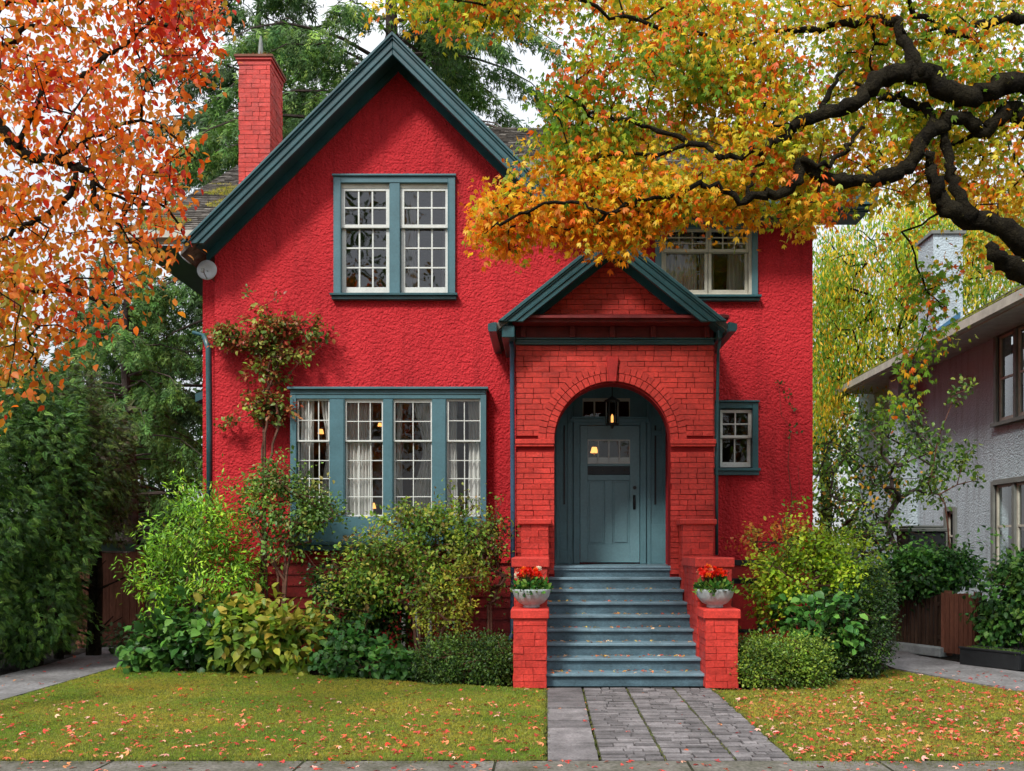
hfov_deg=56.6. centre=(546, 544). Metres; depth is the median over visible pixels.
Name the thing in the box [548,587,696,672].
fallen leaves
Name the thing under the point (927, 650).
garden wall
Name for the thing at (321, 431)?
table lamp
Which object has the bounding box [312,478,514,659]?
leafy shrub
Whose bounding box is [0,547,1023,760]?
ground
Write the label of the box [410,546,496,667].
leafy shrub
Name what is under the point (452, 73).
conifer tree
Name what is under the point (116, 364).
conifer tree
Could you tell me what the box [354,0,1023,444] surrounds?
maple tree
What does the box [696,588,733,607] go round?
planter bowl
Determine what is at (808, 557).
leafy shrub
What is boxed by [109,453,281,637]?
leafy shrub
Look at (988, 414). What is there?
grey house
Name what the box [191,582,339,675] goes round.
shrub
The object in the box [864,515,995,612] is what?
leafy shrub
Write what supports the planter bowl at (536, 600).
on the red house at (444, 358)
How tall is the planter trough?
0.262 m
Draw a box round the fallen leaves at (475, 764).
[2,656,1022,770]
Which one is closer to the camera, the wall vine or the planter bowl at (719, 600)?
the planter bowl at (719, 600)
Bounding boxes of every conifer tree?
[1,268,198,569]
[27,246,202,601]
[46,0,344,438]
[112,0,566,376]
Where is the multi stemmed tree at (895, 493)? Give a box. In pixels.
[813,391,971,640]
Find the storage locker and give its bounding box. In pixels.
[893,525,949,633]
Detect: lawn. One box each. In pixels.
[0,667,547,760]
[716,670,1023,760]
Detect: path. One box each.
[0,647,135,700]
[874,650,1023,690]
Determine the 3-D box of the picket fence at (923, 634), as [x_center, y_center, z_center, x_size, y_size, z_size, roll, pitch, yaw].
[5.612,1.205,14.950,0.144,0.890,1.481,0,0,-24]
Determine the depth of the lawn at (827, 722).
8.89 m
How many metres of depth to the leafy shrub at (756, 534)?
12.55 m
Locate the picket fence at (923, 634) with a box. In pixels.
[866,594,940,646]
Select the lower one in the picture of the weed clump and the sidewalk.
the sidewalk
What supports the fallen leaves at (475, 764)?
on the sidewalk
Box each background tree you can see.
[0,329,202,513]
[813,293,899,581]
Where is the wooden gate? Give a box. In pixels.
[75,544,143,647]
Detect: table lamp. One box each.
[319,429,323,439]
[590,447,596,456]
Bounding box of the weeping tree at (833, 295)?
[813,156,1023,487]
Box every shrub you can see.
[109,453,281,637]
[115,567,244,674]
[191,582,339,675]
[205,284,339,626]
[225,445,359,608]
[290,535,424,658]
[304,603,428,681]
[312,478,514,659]
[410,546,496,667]
[456,496,520,635]
[722,513,831,641]
[738,496,895,666]
[758,581,885,680]
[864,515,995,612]
[920,374,986,587]
[959,524,1023,648]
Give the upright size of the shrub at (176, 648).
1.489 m
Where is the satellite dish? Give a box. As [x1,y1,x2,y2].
[197,260,216,280]
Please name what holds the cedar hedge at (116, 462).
on the ground at (8, 669)
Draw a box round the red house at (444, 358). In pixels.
[126,32,877,687]
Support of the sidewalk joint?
on the sidewalk
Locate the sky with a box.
[0,0,1023,546]
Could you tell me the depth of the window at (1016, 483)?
17.93 m
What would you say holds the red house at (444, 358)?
on the ground at (8, 669)
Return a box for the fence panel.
[941,591,981,655]
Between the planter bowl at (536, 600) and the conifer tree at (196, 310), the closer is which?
the planter bowl at (536, 600)
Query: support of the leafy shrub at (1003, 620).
on the ground at (8, 669)
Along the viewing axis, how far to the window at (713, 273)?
14.07 m
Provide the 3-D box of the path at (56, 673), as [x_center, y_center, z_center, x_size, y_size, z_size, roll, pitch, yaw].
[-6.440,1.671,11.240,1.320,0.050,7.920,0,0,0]
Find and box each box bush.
[403,621,513,685]
[729,625,841,690]
[798,556,905,680]
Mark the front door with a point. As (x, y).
(609, 486)
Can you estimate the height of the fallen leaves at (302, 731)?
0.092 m
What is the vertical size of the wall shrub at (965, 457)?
4.306 m
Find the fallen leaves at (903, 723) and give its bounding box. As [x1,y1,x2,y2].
[712,670,1023,760]
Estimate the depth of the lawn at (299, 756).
8.79 m
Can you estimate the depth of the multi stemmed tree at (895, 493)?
15.85 m
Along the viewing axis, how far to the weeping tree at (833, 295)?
24.55 m
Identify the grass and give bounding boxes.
[0,687,1023,770]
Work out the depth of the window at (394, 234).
14.06 m
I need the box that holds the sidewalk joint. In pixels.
[92,761,893,770]
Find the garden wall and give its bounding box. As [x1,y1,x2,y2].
[878,640,946,656]
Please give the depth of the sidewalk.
7.02 m
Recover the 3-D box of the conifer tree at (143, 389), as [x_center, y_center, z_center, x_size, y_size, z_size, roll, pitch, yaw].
[-8.589,-1.999,19.102,5.390,7.933,4.877,0,0,-36]
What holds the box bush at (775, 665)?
on the ground at (8, 669)
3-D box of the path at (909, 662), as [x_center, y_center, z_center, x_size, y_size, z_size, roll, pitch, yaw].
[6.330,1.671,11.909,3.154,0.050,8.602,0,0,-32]
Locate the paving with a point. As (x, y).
(614, 715)
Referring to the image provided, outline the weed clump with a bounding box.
[100,620,141,655]
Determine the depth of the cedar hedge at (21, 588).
12.57 m
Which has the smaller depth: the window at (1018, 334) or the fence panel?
the fence panel
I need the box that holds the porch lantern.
[604,387,619,428]
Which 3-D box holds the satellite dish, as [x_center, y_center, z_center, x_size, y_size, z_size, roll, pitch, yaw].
[-4.943,-4.017,13.990,0.274,0.290,0.580,0,0,21]
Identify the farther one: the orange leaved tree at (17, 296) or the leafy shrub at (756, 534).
the leafy shrub at (756, 534)
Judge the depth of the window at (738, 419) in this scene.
14.02 m
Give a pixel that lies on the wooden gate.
(125, 606)
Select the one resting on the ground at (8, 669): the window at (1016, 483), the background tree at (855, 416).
the background tree at (855, 416)
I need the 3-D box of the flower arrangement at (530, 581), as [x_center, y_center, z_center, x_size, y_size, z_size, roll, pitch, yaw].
[-0.178,0.431,11.130,0.527,0.359,0.552,0,0,0]
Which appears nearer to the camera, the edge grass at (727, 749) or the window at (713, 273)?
the edge grass at (727, 749)
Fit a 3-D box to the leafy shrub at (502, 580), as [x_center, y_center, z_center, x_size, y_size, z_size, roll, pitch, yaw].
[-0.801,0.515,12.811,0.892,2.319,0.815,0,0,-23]
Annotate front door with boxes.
[580,426,639,561]
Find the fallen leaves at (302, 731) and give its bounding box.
[0,668,546,760]
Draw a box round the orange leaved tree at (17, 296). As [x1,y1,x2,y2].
[0,0,244,435]
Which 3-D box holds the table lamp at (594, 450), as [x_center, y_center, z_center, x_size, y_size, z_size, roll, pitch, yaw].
[0.814,-1.521,16.300,0.135,0.292,0.132,0,0,0]
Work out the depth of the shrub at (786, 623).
11.49 m
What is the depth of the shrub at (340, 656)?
11.84 m
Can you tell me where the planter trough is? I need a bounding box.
[958,645,1023,670]
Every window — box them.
[285,387,490,550]
[329,174,457,300]
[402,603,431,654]
[655,223,761,301]
[713,400,760,474]
[943,506,956,550]
[988,476,1023,571]
[990,323,1023,427]
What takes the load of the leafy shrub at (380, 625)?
on the ground at (8, 669)
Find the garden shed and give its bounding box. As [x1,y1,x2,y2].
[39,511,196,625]
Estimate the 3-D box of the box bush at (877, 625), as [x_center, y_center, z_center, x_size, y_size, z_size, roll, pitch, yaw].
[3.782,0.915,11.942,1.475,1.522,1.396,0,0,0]
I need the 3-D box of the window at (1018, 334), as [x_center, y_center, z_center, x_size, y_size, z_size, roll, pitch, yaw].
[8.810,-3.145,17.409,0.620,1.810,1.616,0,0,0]
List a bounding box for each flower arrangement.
[510,566,553,596]
[692,564,739,596]
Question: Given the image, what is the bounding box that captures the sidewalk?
[0,761,1023,770]
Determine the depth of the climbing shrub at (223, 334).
13.71 m
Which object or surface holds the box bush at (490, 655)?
on the ground at (8, 669)
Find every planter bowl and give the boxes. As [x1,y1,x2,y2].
[512,588,550,607]
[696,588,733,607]
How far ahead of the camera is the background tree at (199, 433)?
33.15 m
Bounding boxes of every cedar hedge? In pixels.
[0,354,111,669]
[0,357,150,658]
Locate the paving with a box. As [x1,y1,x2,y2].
[547,687,791,760]
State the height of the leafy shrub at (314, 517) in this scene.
3.023 m
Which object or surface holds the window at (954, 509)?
in the grey house at (988, 414)
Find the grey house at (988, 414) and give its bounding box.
[835,230,1023,634]
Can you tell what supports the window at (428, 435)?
in the red house at (444, 358)
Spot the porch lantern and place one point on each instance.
(609, 400)
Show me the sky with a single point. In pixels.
(370, 42)

